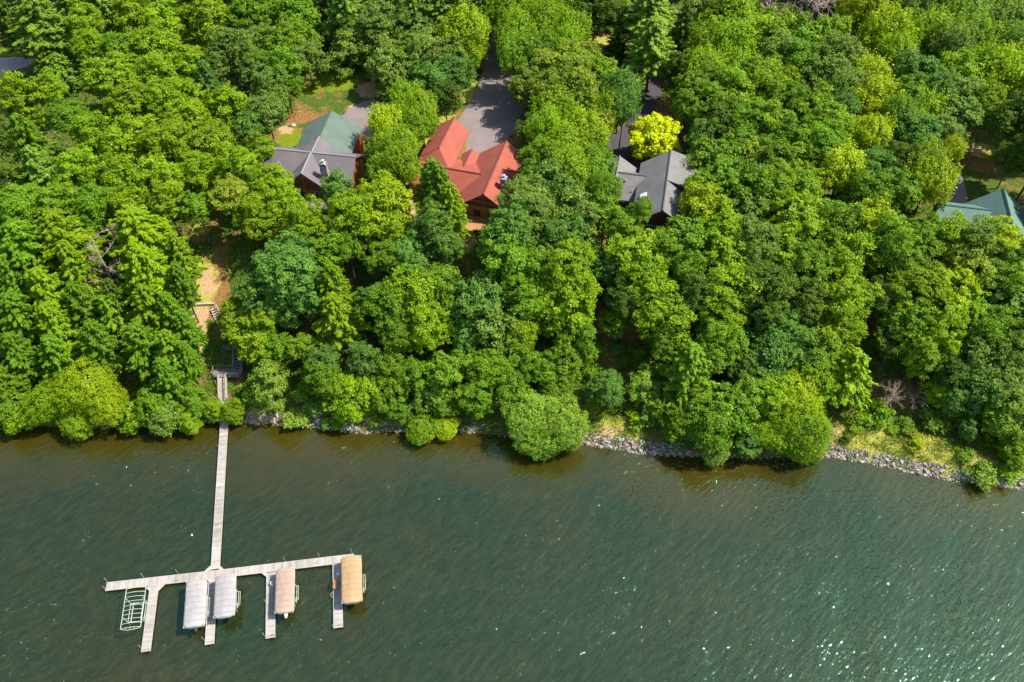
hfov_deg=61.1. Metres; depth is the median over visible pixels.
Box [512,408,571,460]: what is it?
willow tree
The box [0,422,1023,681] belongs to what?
water
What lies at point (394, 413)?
oak tree
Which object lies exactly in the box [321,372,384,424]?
oak tree
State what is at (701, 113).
oak tree
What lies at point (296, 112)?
woodland plants
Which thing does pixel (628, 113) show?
maple tree
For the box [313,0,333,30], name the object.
pine tree
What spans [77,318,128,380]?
pine tree
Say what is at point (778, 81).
oak tree
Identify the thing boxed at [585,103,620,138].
oak tree
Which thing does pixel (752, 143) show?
oak tree
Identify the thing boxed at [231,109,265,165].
oak tree
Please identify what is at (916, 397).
dead tree
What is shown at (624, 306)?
oak tree
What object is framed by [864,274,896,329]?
oak tree
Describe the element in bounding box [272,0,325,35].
oak tree
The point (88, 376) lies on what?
willow tree
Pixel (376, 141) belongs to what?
maple tree
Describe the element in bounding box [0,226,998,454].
undergrowth
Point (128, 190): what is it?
oak tree
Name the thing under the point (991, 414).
oak tree
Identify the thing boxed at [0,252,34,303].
pine tree
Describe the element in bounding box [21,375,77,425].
willow tree
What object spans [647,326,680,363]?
oak tree
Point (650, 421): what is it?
shrub
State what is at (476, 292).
oak tree
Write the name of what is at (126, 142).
oak tree
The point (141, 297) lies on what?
pine tree
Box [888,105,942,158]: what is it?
oak tree
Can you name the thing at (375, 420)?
shrub
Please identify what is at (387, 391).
oak tree
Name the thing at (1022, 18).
oak tree
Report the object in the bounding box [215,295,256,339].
oak tree
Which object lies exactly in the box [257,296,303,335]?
oak tree
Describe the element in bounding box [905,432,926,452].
shrub
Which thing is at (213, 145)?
oak tree
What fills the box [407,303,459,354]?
oak tree
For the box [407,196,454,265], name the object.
oak tree
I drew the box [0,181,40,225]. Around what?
oak tree
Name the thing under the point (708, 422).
oak tree
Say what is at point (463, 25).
maple tree
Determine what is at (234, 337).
oak tree
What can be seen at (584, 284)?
oak tree
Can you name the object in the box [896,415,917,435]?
shrub
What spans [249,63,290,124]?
oak tree
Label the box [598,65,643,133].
maple tree
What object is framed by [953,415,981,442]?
oak tree
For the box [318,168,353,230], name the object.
oak tree
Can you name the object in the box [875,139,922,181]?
oak tree
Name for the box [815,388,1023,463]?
meadow grass
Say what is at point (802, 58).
oak tree
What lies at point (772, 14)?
oak tree
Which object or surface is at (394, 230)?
oak tree
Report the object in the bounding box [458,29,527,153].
driveway
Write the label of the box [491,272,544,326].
oak tree
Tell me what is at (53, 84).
oak tree
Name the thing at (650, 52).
pine tree
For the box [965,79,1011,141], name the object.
oak tree
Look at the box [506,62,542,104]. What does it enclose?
oak tree
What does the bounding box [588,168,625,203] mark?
maple tree
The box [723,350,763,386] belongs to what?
oak tree
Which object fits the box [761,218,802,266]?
oak tree
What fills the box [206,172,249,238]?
oak tree
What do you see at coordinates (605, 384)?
oak tree
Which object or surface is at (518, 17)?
maple tree
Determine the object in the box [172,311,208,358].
pine tree
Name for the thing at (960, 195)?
driveway
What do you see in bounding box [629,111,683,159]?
golden tree
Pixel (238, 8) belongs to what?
oak tree
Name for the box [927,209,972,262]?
oak tree
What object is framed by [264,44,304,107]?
oak tree
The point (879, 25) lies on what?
maple tree
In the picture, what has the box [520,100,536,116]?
oak tree
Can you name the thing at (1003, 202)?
teal roofed house
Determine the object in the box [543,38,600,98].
oak tree
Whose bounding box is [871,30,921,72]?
maple tree
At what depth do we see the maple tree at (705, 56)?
159.28 m
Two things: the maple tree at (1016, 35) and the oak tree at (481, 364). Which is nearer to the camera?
the oak tree at (481, 364)
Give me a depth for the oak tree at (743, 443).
129.16 m
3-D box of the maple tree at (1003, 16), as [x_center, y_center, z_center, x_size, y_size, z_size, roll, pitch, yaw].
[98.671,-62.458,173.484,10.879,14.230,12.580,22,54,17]
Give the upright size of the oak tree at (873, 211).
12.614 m
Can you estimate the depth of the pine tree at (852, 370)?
129.86 m
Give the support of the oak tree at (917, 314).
on the ground at (980, 172)
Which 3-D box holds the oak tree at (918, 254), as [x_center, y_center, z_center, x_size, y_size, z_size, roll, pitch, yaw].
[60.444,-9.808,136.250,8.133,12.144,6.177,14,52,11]
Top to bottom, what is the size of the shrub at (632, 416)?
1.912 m
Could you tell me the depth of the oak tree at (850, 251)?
133.77 m
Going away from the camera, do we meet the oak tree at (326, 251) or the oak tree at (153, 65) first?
the oak tree at (326, 251)
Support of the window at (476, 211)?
in the log house at (478, 180)
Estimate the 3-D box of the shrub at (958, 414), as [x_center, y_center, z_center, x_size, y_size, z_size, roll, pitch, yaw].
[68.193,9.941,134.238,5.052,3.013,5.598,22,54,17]
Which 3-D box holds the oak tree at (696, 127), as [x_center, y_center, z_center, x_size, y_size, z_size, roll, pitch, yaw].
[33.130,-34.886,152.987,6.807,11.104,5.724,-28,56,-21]
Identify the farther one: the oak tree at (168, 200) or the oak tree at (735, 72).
the oak tree at (735, 72)
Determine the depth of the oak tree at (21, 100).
156.85 m
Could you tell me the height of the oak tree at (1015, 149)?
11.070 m
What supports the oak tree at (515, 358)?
on the ground at (980, 172)
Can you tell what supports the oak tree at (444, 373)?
on the ground at (980, 172)
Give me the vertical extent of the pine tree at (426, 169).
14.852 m
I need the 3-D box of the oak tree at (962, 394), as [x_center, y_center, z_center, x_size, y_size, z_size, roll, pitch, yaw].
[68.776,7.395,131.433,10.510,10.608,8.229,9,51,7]
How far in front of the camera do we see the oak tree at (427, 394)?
132.34 m
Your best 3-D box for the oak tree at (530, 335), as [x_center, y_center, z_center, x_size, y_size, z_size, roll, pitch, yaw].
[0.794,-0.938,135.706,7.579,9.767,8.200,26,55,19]
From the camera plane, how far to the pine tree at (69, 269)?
133.16 m
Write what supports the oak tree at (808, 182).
on the ground at (980, 172)
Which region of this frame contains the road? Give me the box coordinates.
[0,57,34,77]
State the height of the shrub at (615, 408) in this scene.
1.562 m
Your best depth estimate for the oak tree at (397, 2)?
175.50 m
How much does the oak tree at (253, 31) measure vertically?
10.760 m
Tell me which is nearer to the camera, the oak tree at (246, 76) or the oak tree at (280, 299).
the oak tree at (280, 299)
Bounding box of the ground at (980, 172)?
[0,0,1023,487]
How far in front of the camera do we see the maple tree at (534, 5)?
174.94 m
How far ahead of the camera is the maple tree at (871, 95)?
154.48 m
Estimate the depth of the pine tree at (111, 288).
131.94 m
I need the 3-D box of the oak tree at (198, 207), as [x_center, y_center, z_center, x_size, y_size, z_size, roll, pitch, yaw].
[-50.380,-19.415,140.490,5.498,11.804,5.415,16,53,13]
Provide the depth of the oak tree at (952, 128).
149.19 m
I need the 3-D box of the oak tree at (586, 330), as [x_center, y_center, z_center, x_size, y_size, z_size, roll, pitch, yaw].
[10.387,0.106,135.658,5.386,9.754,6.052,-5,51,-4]
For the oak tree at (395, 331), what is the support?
on the ground at (980, 172)
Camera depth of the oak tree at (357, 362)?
132.35 m
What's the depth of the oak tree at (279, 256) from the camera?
131.10 m
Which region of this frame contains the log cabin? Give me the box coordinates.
[264,110,365,212]
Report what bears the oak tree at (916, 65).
on the ground at (980, 172)
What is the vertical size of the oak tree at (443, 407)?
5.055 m
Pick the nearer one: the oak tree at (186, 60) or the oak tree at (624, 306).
the oak tree at (624, 306)
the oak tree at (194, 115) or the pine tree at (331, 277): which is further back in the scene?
the oak tree at (194, 115)
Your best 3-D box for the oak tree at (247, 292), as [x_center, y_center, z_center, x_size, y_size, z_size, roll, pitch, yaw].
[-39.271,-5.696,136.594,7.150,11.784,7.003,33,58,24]
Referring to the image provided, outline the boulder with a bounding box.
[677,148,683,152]
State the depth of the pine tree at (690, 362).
129.16 m
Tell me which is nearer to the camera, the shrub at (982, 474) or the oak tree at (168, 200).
the shrub at (982, 474)
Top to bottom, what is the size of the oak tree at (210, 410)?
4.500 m
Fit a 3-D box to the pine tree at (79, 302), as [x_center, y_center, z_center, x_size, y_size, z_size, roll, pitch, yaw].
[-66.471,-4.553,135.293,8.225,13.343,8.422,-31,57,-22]
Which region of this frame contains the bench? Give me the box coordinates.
[332,579,338,589]
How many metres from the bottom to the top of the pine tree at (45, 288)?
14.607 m
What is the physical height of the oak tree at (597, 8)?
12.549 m
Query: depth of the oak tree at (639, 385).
132.42 m
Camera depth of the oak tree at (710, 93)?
153.02 m
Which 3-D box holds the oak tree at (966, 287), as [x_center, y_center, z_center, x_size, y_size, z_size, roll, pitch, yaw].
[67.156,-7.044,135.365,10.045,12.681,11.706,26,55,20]
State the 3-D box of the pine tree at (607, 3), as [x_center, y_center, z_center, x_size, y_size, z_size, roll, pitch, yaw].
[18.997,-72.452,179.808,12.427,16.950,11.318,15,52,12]
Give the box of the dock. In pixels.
[103,420,353,652]
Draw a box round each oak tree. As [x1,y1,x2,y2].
[0,70,50,126]
[0,118,22,169]
[0,155,34,195]
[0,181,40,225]
[0,389,31,425]
[0,402,37,434]
[29,66,67,106]
[32,180,76,217]
[32,207,108,272]
[44,95,90,133]
[51,145,99,193]
[61,0,105,59]
[67,27,105,61]
[68,109,116,164]
[73,181,116,237]
[79,50,135,100]
[83,150,141,196]
[98,30,148,63]
[101,113,160,169]
[102,77,148,126]
[103,204,192,271]
[104,177,149,217]
[109,0,152,37]
[115,399,148,435]
[122,18,180,68]
[129,47,186,97]
[131,152,188,219]
[132,384,168,421]
[136,115,194,162]
[137,0,194,49]
[137,76,182,119]
[146,181,186,236]
[146,393,185,437]
[157,96,219,140]
[163,41,212,81]
[165,77,203,111]
[169,400,204,434]
[172,0,237,47]
[175,143,228,206]
[176,378,208,416]
[180,190,213,246]
[183,118,239,170]
[199,25,259,90]
[199,81,249,135]
[201,396,222,422]
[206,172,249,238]
[212,145,257,195]
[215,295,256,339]
[219,396,249,424]
[224,0,270,29]
[226,310,278,365]
[226,326,242,344]
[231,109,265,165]
[231,183,285,243]
[232,0,285,26]
[232,273,274,316]
[237,56,273,95]
[238,21,268,51]
[238,301,279,334]
[240,131,278,166]
[241,49,271,69]
[242,91,288,146]
[242,162,267,194]
[242,385,258,406]
[246,357,292,414]
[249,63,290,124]
[249,223,321,302]
[249,305,283,332]
[250,263,294,312]
[253,162,294,195]
[257,20,301,62]
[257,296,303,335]
[259,181,308,238]
[263,330,292,364]
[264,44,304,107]
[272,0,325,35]
[274,63,301,112]
[280,17,324,74]
[281,268,325,321]
[281,330,317,362]
[282,193,327,244]
[286,38,330,86]
[301,359,348,398]
[303,343,341,374]
[306,229,351,273]
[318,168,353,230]
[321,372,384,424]
[322,187,363,225]
[323,6,365,55]
[324,192,394,256]
[325,25,375,79]
[332,229,366,283]
[345,338,386,382]
[351,281,383,324]
[351,284,406,331]
[354,0,386,11]
[355,0,407,51]
[356,18,402,72]
[356,170,421,226]
[360,238,404,275]
[361,372,409,412]
[364,42,413,100]
[369,346,410,386]
[373,207,407,247]
[373,306,416,354]
[374,261,447,326]
[384,395,412,426]
[385,2,441,39]
[385,228,430,279]
[387,0,406,15]
[390,355,433,397]
[392,21,442,69]
[406,60,448,92]
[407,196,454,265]
[407,257,461,308]
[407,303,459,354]
[408,376,448,414]
[416,223,466,265]
[419,350,466,401]
[422,34,470,79]
[426,79,463,120]
[427,391,461,423]
[436,53,477,103]
[447,269,515,340]
[447,347,478,383]
[450,317,478,353]
[452,375,496,420]
[462,300,522,353]
[466,347,512,388]
[475,223,526,282]
[485,202,530,247]
[488,365,533,405]
[489,246,527,287]
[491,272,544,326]
[492,342,534,376]
[494,175,554,235]
[500,243,553,289]
[504,309,545,352]
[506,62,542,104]
[511,174,564,232]
[512,227,542,249]
[513,112,538,146]
[513,158,547,192]
[516,135,566,170]
[517,351,556,388]
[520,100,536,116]
[526,158,586,217]
[527,46,569,80]
[528,66,584,108]
[528,267,563,307]
[530,283,597,338]
[533,215,590,268]
[536,370,574,397]
[540,333,583,384]
[541,231,596,289]
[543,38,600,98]
[546,259,604,313]
[547,184,605,248]
[557,64,603,116]
[562,39,601,63]
[564,317,597,351]
[573,0,617,40]
[574,340,598,365]
[584,54,619,97]
[584,368,625,407]
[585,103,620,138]
[585,190,622,247]
[589,246,620,298]
[596,309,630,343]
[597,0,636,35]
[600,207,640,258]
[601,221,668,285]
[603,275,645,319]
[615,256,670,305]
[622,266,688,332]
[625,363,663,406]
[627,195,655,229]
[634,296,697,352]
[645,385,675,422]
[647,226,686,275]
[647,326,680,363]
[657,214,711,263]
[658,401,706,442]
[667,49,693,85]
[667,69,712,131]
[668,242,707,286]
[669,87,700,143]
[669,395,734,456]
[672,378,713,415]
[676,179,733,239]
[679,0,719,25]
[682,271,722,333]
[683,117,720,151]
[683,137,736,170]
[683,169,720,223]
[684,78,730,125]
[688,317,749,373]
[690,0,751,31]
[691,261,761,320]
[691,294,753,341]
[692,61,728,102]
[692,94,747,142]
[694,202,745,251]
[699,158,744,198]
[699,231,750,284]
[703,380,761,435]
[711,60,754,97]
[712,126,760,167]
[717,100,770,143]
[718,75,762,116]
[720,0,768,22]
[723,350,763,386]
[724,158,775,212]
[725,3,775,53]
[725,371,769,410]
[727,186,771,222]
[728,254,773,313]
[728,428,763,458]
[731,52,776,102]
[734,212,782,260]
[735,256,800,325]
[739,135,778,173]
[739,321,802,379]
[745,95,797,139]
[745,292,792,336]
[746,157,799,212]
[748,53,791,90]
[749,376,793,420]
[750,64,802,110]
[753,311,808,351]
[754,19,806,72]
[754,133,796,174]
[756,6,799,49]
[758,191,831,249]
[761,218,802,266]
[766,114,815,145]
[771,79,814,121]
[776,165,823,204]
[777,319,832,369]
[779,10,832,70]
[779,237,837,294]
[781,37,822,74]
[781,128,818,173]
[787,355,843,408]
[789,277,831,327]
[792,52,846,101]
[795,118,847,167]
[796,81,834,121]
[797,341,845,383]
[803,99,859,153]
[803,315,843,358]
[807,197,869,254]
[808,29,868,68]
[811,13,854,49]
[811,284,868,350]
[814,259,884,324]
[818,0,846,8]
[825,229,883,283]
[827,89,861,115]
[837,380,872,406]
[841,167,894,209]
[843,41,872,70]
[843,191,898,244]
[849,145,898,201]
[859,210,922,284]
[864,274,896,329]
[871,245,928,287]
[871,321,922,366]
[872,166,924,212]
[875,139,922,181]
[876,295,935,357]
[883,256,955,321]
[888,46,946,87]
[888,73,930,105]
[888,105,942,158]
[896,211,949,265]
[896,329,942,381]
[913,262,984,315]
[914,67,961,107]
[914,292,973,361]
[918,377,953,407]
[921,352,969,394]
[927,111,965,144]
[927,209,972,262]
[929,363,1004,420]
[934,93,984,148]
[939,47,992,85]
[941,242,997,293]
[942,72,990,120]
[943,282,995,341]
[943,335,1018,392]
[946,212,1006,264]
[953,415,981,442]
[961,303,1023,363]
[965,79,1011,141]
[967,359,1023,413]
[974,251,1020,295]
[974,399,1016,439]
[979,385,1023,442]
[981,288,1023,332]
[982,319,1023,368]
[983,214,1023,258]
[984,88,1023,161]
[987,255,1023,307]
[990,0,1023,13]
[992,134,1023,188]
[993,233,1023,271]
[994,435,1023,470]
[1004,0,1023,30]
[1015,88,1023,162]
[1015,133,1023,200]
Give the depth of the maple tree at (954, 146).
146.41 m
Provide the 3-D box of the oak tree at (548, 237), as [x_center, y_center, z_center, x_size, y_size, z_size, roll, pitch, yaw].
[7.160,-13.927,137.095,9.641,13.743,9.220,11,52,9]
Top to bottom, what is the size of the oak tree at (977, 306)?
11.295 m
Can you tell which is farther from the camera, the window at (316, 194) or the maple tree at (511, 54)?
the maple tree at (511, 54)
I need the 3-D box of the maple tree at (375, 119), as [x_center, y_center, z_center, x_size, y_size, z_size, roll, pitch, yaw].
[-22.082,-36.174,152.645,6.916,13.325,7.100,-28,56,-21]
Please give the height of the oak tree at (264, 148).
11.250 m
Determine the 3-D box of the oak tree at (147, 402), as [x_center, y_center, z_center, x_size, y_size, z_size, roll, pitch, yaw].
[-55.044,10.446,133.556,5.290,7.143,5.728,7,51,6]
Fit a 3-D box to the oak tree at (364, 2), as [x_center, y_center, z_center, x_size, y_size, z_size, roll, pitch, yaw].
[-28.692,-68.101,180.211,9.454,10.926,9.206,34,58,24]
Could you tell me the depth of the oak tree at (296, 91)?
161.44 m
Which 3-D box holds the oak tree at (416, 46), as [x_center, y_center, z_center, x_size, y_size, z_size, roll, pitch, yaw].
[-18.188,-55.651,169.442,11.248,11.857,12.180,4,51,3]
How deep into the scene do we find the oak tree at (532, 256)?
132.47 m
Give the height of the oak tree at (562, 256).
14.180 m
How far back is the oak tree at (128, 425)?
132.75 m
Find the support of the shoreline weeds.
on the ground at (980, 172)
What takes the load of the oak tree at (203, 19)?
on the ground at (980, 172)
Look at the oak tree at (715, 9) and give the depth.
172.01 m
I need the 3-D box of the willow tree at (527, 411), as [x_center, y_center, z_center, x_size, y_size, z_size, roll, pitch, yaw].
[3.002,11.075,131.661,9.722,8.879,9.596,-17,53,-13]
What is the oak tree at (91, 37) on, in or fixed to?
on the ground at (980, 172)
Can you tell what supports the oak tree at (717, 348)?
on the ground at (980, 172)
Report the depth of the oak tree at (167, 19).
172.16 m
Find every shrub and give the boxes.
[280,406,311,428]
[289,376,317,402]
[302,392,329,417]
[318,414,334,430]
[332,415,345,429]
[352,404,371,419]
[367,414,384,426]
[579,359,602,378]
[589,337,609,358]
[608,339,625,353]
[608,398,624,414]
[616,350,635,366]
[625,407,646,430]
[626,342,651,368]
[634,407,660,426]
[840,431,854,442]
[844,413,864,433]
[852,408,874,426]
[864,394,895,427]
[886,423,899,433]
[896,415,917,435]
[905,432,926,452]
[918,407,953,434]
[935,397,967,421]
[954,445,976,463]
[962,460,998,490]
[994,463,1022,485]
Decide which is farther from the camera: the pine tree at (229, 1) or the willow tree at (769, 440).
the pine tree at (229, 1)
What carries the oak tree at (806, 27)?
on the ground at (980, 172)
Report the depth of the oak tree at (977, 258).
132.47 m
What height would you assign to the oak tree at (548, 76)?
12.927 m
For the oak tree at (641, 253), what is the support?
on the ground at (980, 172)
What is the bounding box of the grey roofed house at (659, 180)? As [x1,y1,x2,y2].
[606,150,696,233]
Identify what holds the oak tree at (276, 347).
on the ground at (980, 172)
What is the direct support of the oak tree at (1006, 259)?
on the ground at (980, 172)
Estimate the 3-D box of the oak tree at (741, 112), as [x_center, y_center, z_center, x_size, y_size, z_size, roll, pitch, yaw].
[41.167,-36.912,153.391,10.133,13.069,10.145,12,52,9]
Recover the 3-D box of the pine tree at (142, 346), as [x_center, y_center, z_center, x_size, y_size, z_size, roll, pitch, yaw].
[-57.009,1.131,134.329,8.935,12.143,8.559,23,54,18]
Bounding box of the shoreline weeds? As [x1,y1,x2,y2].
[255,404,1023,485]
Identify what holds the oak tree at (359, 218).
on the ground at (980, 172)
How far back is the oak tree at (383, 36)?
169.72 m
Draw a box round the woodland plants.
[0,0,994,296]
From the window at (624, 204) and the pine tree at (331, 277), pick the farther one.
the window at (624, 204)
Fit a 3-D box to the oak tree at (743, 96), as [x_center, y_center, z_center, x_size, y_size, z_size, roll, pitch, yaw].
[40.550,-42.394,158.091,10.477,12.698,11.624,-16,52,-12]
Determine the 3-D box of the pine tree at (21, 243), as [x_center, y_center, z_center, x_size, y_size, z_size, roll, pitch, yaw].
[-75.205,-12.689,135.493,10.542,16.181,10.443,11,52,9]
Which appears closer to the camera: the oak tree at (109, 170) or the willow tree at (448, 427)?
the willow tree at (448, 427)
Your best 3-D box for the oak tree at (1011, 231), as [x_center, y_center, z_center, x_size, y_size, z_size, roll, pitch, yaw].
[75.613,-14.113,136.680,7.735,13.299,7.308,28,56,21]
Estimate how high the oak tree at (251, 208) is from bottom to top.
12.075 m
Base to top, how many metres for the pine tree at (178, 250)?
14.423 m
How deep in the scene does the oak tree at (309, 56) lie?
166.51 m
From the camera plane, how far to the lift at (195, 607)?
115.28 m
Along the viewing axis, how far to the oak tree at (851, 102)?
151.13 m
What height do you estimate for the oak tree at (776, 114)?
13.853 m
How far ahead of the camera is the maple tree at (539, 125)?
147.00 m
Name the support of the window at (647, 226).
in the grey roofed house at (659, 180)
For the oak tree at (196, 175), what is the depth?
142.86 m
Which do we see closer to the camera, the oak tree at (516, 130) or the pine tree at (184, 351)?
the pine tree at (184, 351)
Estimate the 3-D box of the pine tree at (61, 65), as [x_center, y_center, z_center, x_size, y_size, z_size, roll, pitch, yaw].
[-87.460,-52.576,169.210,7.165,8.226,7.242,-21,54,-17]
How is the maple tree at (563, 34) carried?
on the ground at (980, 172)
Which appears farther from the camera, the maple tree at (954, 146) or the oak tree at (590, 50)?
the oak tree at (590, 50)
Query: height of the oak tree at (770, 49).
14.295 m
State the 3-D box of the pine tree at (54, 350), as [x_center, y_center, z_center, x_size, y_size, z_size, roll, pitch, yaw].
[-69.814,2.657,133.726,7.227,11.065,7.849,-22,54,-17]
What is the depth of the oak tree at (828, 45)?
161.93 m
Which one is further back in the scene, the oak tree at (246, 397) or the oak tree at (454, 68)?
the oak tree at (454, 68)
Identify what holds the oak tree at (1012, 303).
on the ground at (980, 172)
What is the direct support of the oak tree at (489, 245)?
on the ground at (980, 172)
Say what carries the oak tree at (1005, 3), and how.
on the ground at (980, 172)
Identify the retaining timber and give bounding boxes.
[196,302,214,306]
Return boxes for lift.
[120,587,149,629]
[183,579,210,628]
[213,573,240,618]
[274,567,298,613]
[341,555,365,604]
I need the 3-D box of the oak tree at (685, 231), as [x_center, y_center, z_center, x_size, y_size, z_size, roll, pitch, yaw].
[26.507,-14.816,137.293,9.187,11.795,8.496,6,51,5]
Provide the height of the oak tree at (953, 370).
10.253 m
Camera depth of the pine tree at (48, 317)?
131.77 m
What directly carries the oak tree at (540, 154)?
on the ground at (980, 172)
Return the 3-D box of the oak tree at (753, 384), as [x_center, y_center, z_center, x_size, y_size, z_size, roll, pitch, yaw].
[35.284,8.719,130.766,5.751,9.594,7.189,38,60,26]
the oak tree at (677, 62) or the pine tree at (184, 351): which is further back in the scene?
the oak tree at (677, 62)
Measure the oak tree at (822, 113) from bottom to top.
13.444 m
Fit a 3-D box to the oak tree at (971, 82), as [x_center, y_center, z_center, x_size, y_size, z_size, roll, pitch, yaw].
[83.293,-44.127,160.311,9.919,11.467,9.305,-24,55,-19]
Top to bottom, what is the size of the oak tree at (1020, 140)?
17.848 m
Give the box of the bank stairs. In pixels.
[210,305,243,420]
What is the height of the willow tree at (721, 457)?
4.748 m
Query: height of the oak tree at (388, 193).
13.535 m
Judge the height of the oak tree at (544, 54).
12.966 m
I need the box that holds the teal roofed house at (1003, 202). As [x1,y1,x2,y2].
[930,188,1023,235]
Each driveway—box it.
[342,100,388,138]
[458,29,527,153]
[605,70,669,171]
[944,175,966,203]
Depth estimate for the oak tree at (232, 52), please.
163.22 m
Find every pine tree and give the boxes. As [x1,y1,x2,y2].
[0,0,26,59]
[0,217,58,288]
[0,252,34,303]
[0,289,46,358]
[0,331,46,383]
[0,365,36,406]
[6,112,61,171]
[7,0,72,55]
[17,144,72,199]
[23,266,73,327]
[32,40,67,73]
[32,300,82,361]
[36,332,83,387]
[48,52,82,91]
[55,0,92,32]
[56,239,107,303]
[60,280,99,337]
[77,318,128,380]
[83,0,124,32]
[95,291,133,352]
[102,278,137,321]
[117,241,186,316]
[117,321,161,380]
[126,283,170,336]
[149,357,189,399]
[153,328,203,387]
[156,291,197,333]
[165,232,208,292]
[167,260,201,322]
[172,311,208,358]
[175,341,206,384]
[193,59,223,126]
[214,0,234,5]
[311,290,366,353]
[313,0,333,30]
[316,260,357,316]
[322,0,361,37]
[396,0,434,32]
[413,157,446,216]
[420,161,455,207]
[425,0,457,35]
[437,181,472,251]
[445,0,479,26]
[470,0,495,36]
[577,0,630,27]
[602,26,629,62]
[617,0,677,46]
[623,16,676,92]
[652,341,721,407]
[669,2,693,57]
[822,344,878,409]
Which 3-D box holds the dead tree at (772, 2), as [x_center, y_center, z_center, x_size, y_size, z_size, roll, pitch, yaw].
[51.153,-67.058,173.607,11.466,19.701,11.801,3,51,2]
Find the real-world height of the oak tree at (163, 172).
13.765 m
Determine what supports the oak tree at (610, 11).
on the ground at (980, 172)
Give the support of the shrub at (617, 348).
on the ground at (980, 172)
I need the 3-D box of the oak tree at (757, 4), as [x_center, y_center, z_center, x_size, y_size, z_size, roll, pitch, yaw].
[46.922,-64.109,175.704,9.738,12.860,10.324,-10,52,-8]
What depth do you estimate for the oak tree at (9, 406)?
131.55 m
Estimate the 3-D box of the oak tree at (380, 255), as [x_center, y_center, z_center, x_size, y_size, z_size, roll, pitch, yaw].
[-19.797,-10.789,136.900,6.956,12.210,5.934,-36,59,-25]
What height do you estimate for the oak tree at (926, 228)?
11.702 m
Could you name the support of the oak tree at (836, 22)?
on the ground at (980, 172)
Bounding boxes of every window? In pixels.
[310,191,319,197]
[473,207,480,216]
[622,202,630,208]
[645,224,654,233]
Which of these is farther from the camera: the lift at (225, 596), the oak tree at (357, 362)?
the oak tree at (357, 362)
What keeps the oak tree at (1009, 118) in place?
on the ground at (980, 172)
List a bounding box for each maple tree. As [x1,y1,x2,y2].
[363,125,406,165]
[366,102,403,136]
[366,152,401,184]
[372,120,421,187]
[374,138,422,188]
[379,101,413,132]
[385,75,420,106]
[397,87,438,146]
[399,101,440,157]
[435,0,491,57]
[461,33,485,76]
[480,0,531,35]
[491,2,542,51]
[496,28,530,89]
[514,0,560,14]
[518,23,559,66]
[520,0,567,38]
[523,102,563,142]
[528,82,582,124]
[539,116,591,156]
[541,142,592,189]
[548,20,588,52]
[552,0,595,18]
[553,5,593,41]
[559,103,612,155]
[576,139,618,199]
[577,120,610,156]
[588,86,629,131]
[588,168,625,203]
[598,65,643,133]
[610,85,642,149]
[678,16,721,59]
[681,41,728,74]
[704,10,760,64]
[717,37,763,66]
[811,134,870,200]
[821,58,877,98]
[833,0,895,41]
[849,111,897,154]
[850,70,908,121]
[851,48,894,86]
[855,0,919,61]
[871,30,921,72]
[874,91,925,142]
[893,0,945,24]
[903,147,964,213]
[904,3,958,56]
[904,135,952,173]
[906,87,956,120]
[923,0,965,20]
[926,13,986,63]
[940,133,968,164]
[948,0,1002,25]
[953,5,1009,49]
[957,40,1013,77]
[980,0,1023,42]
[981,38,1023,104]
[995,20,1023,68]
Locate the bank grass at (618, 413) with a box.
[127,379,1023,474]
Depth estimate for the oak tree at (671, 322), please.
130.16 m
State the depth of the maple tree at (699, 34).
166.87 m
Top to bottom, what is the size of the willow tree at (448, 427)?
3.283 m
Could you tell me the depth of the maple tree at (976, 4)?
174.00 m
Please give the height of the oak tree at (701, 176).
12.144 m
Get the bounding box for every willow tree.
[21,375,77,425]
[43,354,121,416]
[54,400,94,440]
[81,376,129,426]
[404,406,447,445]
[432,414,462,440]
[500,386,560,444]
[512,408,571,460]
[531,392,594,450]
[695,435,734,468]
[746,414,792,454]
[758,398,836,455]
[766,368,823,425]
[783,433,829,464]
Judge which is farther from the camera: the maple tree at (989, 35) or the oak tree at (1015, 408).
the maple tree at (989, 35)
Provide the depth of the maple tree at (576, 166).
140.39 m
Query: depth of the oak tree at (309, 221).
135.45 m
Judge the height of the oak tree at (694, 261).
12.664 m
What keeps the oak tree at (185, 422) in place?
on the ground at (980, 172)
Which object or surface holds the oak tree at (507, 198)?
on the ground at (980, 172)
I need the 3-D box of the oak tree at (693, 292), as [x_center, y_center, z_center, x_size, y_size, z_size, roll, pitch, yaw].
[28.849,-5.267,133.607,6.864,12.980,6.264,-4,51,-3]
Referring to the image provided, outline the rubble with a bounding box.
[93,411,1023,489]
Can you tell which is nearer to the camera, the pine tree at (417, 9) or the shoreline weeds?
the shoreline weeds
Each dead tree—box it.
[82,224,122,288]
[757,0,795,14]
[786,0,836,22]
[880,380,904,407]
[904,381,929,415]
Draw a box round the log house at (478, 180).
[407,117,530,244]
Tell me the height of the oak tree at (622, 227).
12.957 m
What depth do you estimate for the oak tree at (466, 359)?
132.40 m
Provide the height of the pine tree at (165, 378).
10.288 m
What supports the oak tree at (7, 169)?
on the ground at (980, 172)
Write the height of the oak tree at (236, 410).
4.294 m
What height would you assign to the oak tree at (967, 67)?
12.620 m
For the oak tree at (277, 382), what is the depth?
132.71 m
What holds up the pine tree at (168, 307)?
on the ground at (980, 172)
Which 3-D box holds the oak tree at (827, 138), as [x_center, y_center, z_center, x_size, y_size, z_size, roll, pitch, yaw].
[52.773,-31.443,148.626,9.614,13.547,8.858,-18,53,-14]
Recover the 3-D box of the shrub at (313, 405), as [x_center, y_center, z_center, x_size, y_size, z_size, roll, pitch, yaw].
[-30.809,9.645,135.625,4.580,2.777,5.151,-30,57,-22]
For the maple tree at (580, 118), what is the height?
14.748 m

